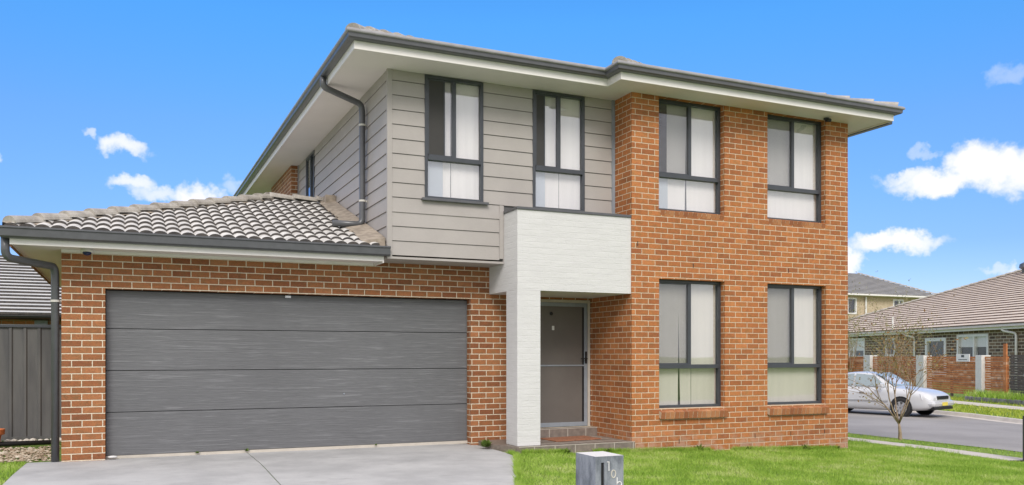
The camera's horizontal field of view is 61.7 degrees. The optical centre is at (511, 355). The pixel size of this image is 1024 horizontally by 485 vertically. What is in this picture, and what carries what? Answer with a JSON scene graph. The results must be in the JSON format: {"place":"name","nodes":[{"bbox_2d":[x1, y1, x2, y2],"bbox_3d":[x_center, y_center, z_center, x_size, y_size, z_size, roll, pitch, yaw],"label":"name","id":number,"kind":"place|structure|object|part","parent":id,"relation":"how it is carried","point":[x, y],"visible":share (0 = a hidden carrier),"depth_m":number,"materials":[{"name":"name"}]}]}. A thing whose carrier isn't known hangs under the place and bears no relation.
{"place":"outdoors","nodes":[
{"label":"outdoors","id":0,"kind":"place"},
{"bbox_2d":[0,460,25,484],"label":"side grass","id":1,"kind":"structure","parent":0,"point":[5,465],"depth_m":10.31,"materials":[{"name":"green plant"}]},
{"bbox_2d":[0,255,60,324],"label":"neighbour house","id":2,"kind":"structure","parent":0,"point":[25,294],"depth_m":20.09,"materials":[{"name":"grey tile"}]},
{"bbox_2d":[3,444,515,484],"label":"driveway","id":3,"kind":"structure","parent":0,"point":[453,464],"depth_m":10.38,"materials":[{"name":"concrete"}]},
{"bbox_2d":[480,439,491,446],"bbox_3d":[-0.399,1.285,12.682,0.209,0.129,0.240,0,0,1],"label":"weed","id":4,"kind":"object","parent":3,"relation":"on","point":[485,443],"visible":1,"depth_m":12.65,"materials":[{"name":"green plant"}]},
{"bbox_2d":[0,381,1023,484],"bbox_3d":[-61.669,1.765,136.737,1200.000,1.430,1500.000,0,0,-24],"label":"ground","id":5,"kind":"structure","parent":0,"point":[815,476],"depth_m":11.89,"materials":[{"name":"green plant"}]},
{"bbox_2d":[0,440,50,445],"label":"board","id":6,"kind":"object","parent":5,"relation":"on","point":[21,443],"visible":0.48,"depth_m":12.74,"materials":[{"name":"black wood"}]},
{"bbox_2d":[0,428,4,439],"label":"flower pot","id":7,"kind":"object","parent":6,"relation":"on","point":[2,431],"visible":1,"depth_m":12.58,"materials":[{"name":"ceramic"}]},
{"bbox_2d":[0,445,59,462],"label":"pebbles","id":8,"kind":"object","parent":5,"relation":"on","point":[10,454],"visible":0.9,"depth_m":11.72,"materials":[{"name":"beige gravel"}]},
{"bbox_2d":[0,324,60,440],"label":"steel fence","id":9,"kind":"object","parent":5,"relation":"on","point":[25,381],"visible":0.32,"depth_m":13.28,"materials":[{"name":"grey metal"}]},
{"bbox_2d":[0,438,60,441],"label":"white stones","id":10,"kind":"object","parent":5,"relation":"on","point":[31,439],"visible":0.41,"depth_m":13.03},
{"bbox_2d":[0,23,905,461],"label":"two storey house","id":11,"kind":"structure","parent":5,"relation":"on","point":[396,239],"depth_m":13.00,"materials":[{"name":"brown brick"}]},
{"bbox_2d":[80,249,93,255],"bbox_3d":[-5.416,-1.314,10.938,0.160,0.086,0.163,0,0,-24],"label":"security camera","id":12,"kind":"object","parent":11,"relation":"attached to","point":[87,252],"visible":1,"depth_m":10.88,"materials":[{"name":"white plastic"}]},
{"bbox_2d":[106,289,466,458],"bbox_3d":[-3.038,0.245,12.375,5.107,2.250,0.140,0,0,-24],"label":"garage door","id":13,"kind":"structure","parent":11,"relation":"in","point":[187,373],"depth_m":12.22,"materials":[{"name":"metal"}]},
{"bbox_2d":[306,150,314,196],"bbox_3d":[-4.024,-3.140,17.196,0.087,1.780,0.820,0,0,-24],"label":"window","id":14,"kind":"structure","parent":11,"relation":"in","point":[310,160],"depth_m":17.15,"materials":[{"name":"grey metal"}]},
{"bbox_2d":[421,74,488,204],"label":"window","id":15,"kind":"structure","parent":11,"relation":"in","point":[453,114],"depth_m":12.60,"materials":[{"name":"white glass"}]},
{"bbox_2d":[532,90,584,210],"bbox_3d":[0.724,-3.140,13.293,0.930,1.820,0.124,0,0,-24],"label":"window","id":16,"kind":"structure","parent":11,"relation":"in","point":[558,182],"depth_m":13.33,"materials":[{"name":"white glass"}]},
{"bbox_2d":[540,302,587,426],"bbox_3d":[0.793,0.148,14.111,1.043,2.044,0.095,0,0,-24],"label":"screen door","id":17,"kind":"structure","parent":11,"relation":"in","point":[563,326],"depth_m":14.17,"materials":[{"name":"grey metal"}]},
{"bbox_2d":[540,436,600,441],"bbox_3d":[0.918,1.306,13.507,0.879,0.015,0.520,0,0,-30],"label":"doormat","id":18,"kind":"object","parent":11,"relation":"on","point":[567,438],"visible":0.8,"depth_m":13.45,"materials":[{"name":"brown fabric"}]},
{"bbox_2d":[659,99,719,214],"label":"window","id":19,"kind":"structure","parent":11,"relation":"in","point":[689,133],"depth_m":13.94,"materials":[{"name":"white glass"}]},
{"bbox_2d":[659,279,720,407],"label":"window","id":20,"kind":"structure","parent":11,"relation":"in","point":[689,311],"depth_m":13.88,"materials":[{"name":"glass"}]},
{"bbox_2d":[767,114,820,222],"bbox_3d":[4.787,-3.172,14.703,1.304,1.774,0.124,0,0,-24],"label":"window","id":21,"kind":"structure","parent":11,"relation":"in","point":[793,144],"depth_m":14.76,"materials":[{"name":"white glass"}]},
{"bbox_2d":[767,284,821,404],"bbox_3d":[4.788,-0.188,14.704,1.308,2.035,0.124,0,0,-24],"label":"window","id":22,"kind":"structure","parent":11,"relation":"in","point":[794,312],"depth_m":14.77,"materials":[{"name":"glass"}]},
{"bbox_2d":[823,117,831,121],"bbox_3d":[5.383,-4.013,14.632,0.098,0.094,0.170,0,0,-13],"label":"security camera","id":23,"kind":"object","parent":11,"relation":"attached to","point":[827,119],"visible":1,"depth_m":14.60,"materials":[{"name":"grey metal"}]},
{"bbox_2d":[576,451,623,484],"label":"letterbox","id":24,"kind":"object","parent":5,"relation":"on","point":[600,468],"visible":1,"depth_m":6.42,"materials":[{"name":"concrete"}]},
{"bbox_2d":[848,272,935,318],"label":"beige house","id":25,"kind":"structure","parent":5,"relation":"on","point":[882,291],"depth_m":85.84,"materials":[{"name":"brick"}]},
{"bbox_2d":[848,298,856,313],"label":"window","id":26,"kind":"structure","parent":25,"relation":"in","point":[853,304],"depth_m":83.80,"materials":[{"name":"grey glass"}]},
{"bbox_2d":[893,299,903,305],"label":"window","id":27,"kind":"structure","parent":25,"relation":"in","point":[895,301],"depth_m":86.19,"materials":[{"name":"white glass"}]},
{"bbox_2d":[848,295,967,439],"bbox_3d":[8.155,0.205,18.162,2.654,3.305,2.829,0,0,-24],"label":"street tree","id":28,"kind":"object","parent":5,"relation":"on","point":[897,418],"visible":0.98,"depth_m":18.18,"materials":[{"name":"brown plant"}]},
{"bbox_2d":[848,437,1022,460],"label":"footpath","id":29,"kind":"structure","parent":5,"relation":"on","point":[986,455],"depth_m":15.65,"materials":[{"name":"concrete"}]},
{"bbox_2d":[848,262,1023,388],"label":"bungalow","id":30,"kind":"object","parent":5,"relation":"on","point":[986,315],"visible":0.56,"depth_m":52.71,"materials":[{"name":"brown brick"}]},
{"bbox_2d":[849,338,864,355],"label":"window","id":31,"kind":"structure","parent":30,"relation":"in","point":[859,349],"depth_m":61.80,"materials":[{"name":"grey glass"}]},
{"bbox_2d":[885,338,894,355],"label":"window","id":32,"kind":"structure","parent":30,"relation":"in","point":[890,353],"depth_m":57.29,"materials":[{"name":"grey glass"}]},
{"bbox_2d":[925,337,945,374],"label":"patio door","id":33,"kind":"structure","parent":30,"relation":"in","point":[937,343],"depth_m":51.60,"materials":[{"name":"grey glass"}]},
{"bbox_2d":[957,333,988,356],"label":"window","id":34,"kind":"structure","parent":30,"relation":"in","point":[976,344],"depth_m":47.63,"materials":[{"name":"white glass"}]},
{"bbox_2d":[941,390,1023,418],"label":"verge","id":35,"kind":"structure","parent":5,"relation":"on","point":[957,395],"depth_m":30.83,"materials":[{"name":"plant"}]},
{"bbox_2d":[848,280,873,372],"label":"slender tree","id":36,"kind":"object","parent":35,"relation":"on","point":[856,335],"visible":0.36,"depth_m":42.65,"materials":[{"name":"brown plant"}]},
{"bbox_2d":[848,275,951,372],"bbox_3d":[17.267,-1.137,39.266,5.849,5.990,4.632,0,0,34],"label":"slender tree","id":37,"kind":"object","parent":35,"relation":"on","point":[892,330],"visible":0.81,"depth_m":39.44,"materials":[{"name":"brown plant"}]},
{"bbox_2d":[848,344,1023,396],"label":"timber fence","id":38,"kind":"object","parent":35,"relation":"on","point":[983,378],"visible":0.62,"depth_m":36.40,"materials":[{"name":"brown wood"}]},
{"bbox_2d":[956,354,969,361],"bbox_3d":[19.056,0.090,36.257,0.035,0.320,0.900,0,0,-5],"label":"warning sign","id":39,"kind":"object","parent":38,"relation":"attached to","point":[962,357],"visible":1,"depth_m":36.23,"materials":[{"name":"white plastic"}]},
{"bbox_2d":[953,400,1023,409],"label":"footpath","id":40,"kind":"structure","parent":35,"relation":"on","point":[989,405],"depth_m":31.39,"materials":[{"name":"concrete"}]},
{"bbox_2d":[963,387,1023,404],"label":"bed grass","id":41,"kind":"structure","parent":35,"relation":"on","point":[1003,395],"depth_m":33.09,"materials":[{"name":"green plant"}]},
{"bbox_2d":[965,396,1023,405],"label":"retaining wall","id":42,"kind":"structure","parent":5,"relation":"on","point":[1004,401],"depth_m":32.76,"materials":[{"name":"stone"}]},
{"bbox_2d":[0,0,1023,293],"label":"sky","id":43,"kind":"structure","parent":0,"point":[104,104],"materials":[{"name":"blue"}]},
{"bbox_2d":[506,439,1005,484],"bbox_3d":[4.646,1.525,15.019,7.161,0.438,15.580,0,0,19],"label":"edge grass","id":44,"kind":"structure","parent":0,"point":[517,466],"depth_m":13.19,"materials":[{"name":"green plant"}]},
{"bbox_2d":[848,409,1022,451],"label":"road","id":45,"kind":"structure","parent":0,"point":[962,431],"depth_m":22.02,"materials":[{"name":"grey asphalt"}]},
{"bbox_2d":[848,371,953,416],"bbox_3d":[12.372,1.276,29.450,2.140,1.472,4.847,0,0,-40],"label":"parked car","id":46,"kind":"object","parent":45,"relation":"on","point":[925,401],"visible":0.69,"depth_m":28.26,"materials":[{"name":"silver metal"}]},
{"bbox_3d":[11.344,0.810,29.612,0.154,0.410,0.971,0,0,-38],"label":"side window","id":47,"kind":"part","parent":46,"relation":"part of","materials":[{"name":"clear glass"}]},
{"bbox_3d":[12.029,0.812,28.774,0.154,0.415,1.080,0,0,-40],"label":"side window","id":48,"kind":"part","parent":46,"relation":"part of","materials":[{"name":"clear glass"}]},
{"bbox_2d":[867,409,1022,424],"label":"kerb","id":49,"kind":"structure","parent":45,"relation":"on","point":[983,417],"depth_m":27.24,"materials":[{"name":"concrete"}]},
{"bbox_2d":[1023,416,1023,461],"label":"service pillar","id":50,"kind":"structure","parent":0,"point":[1023,438],"depth_m":14.16,"materials":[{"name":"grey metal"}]}
]}

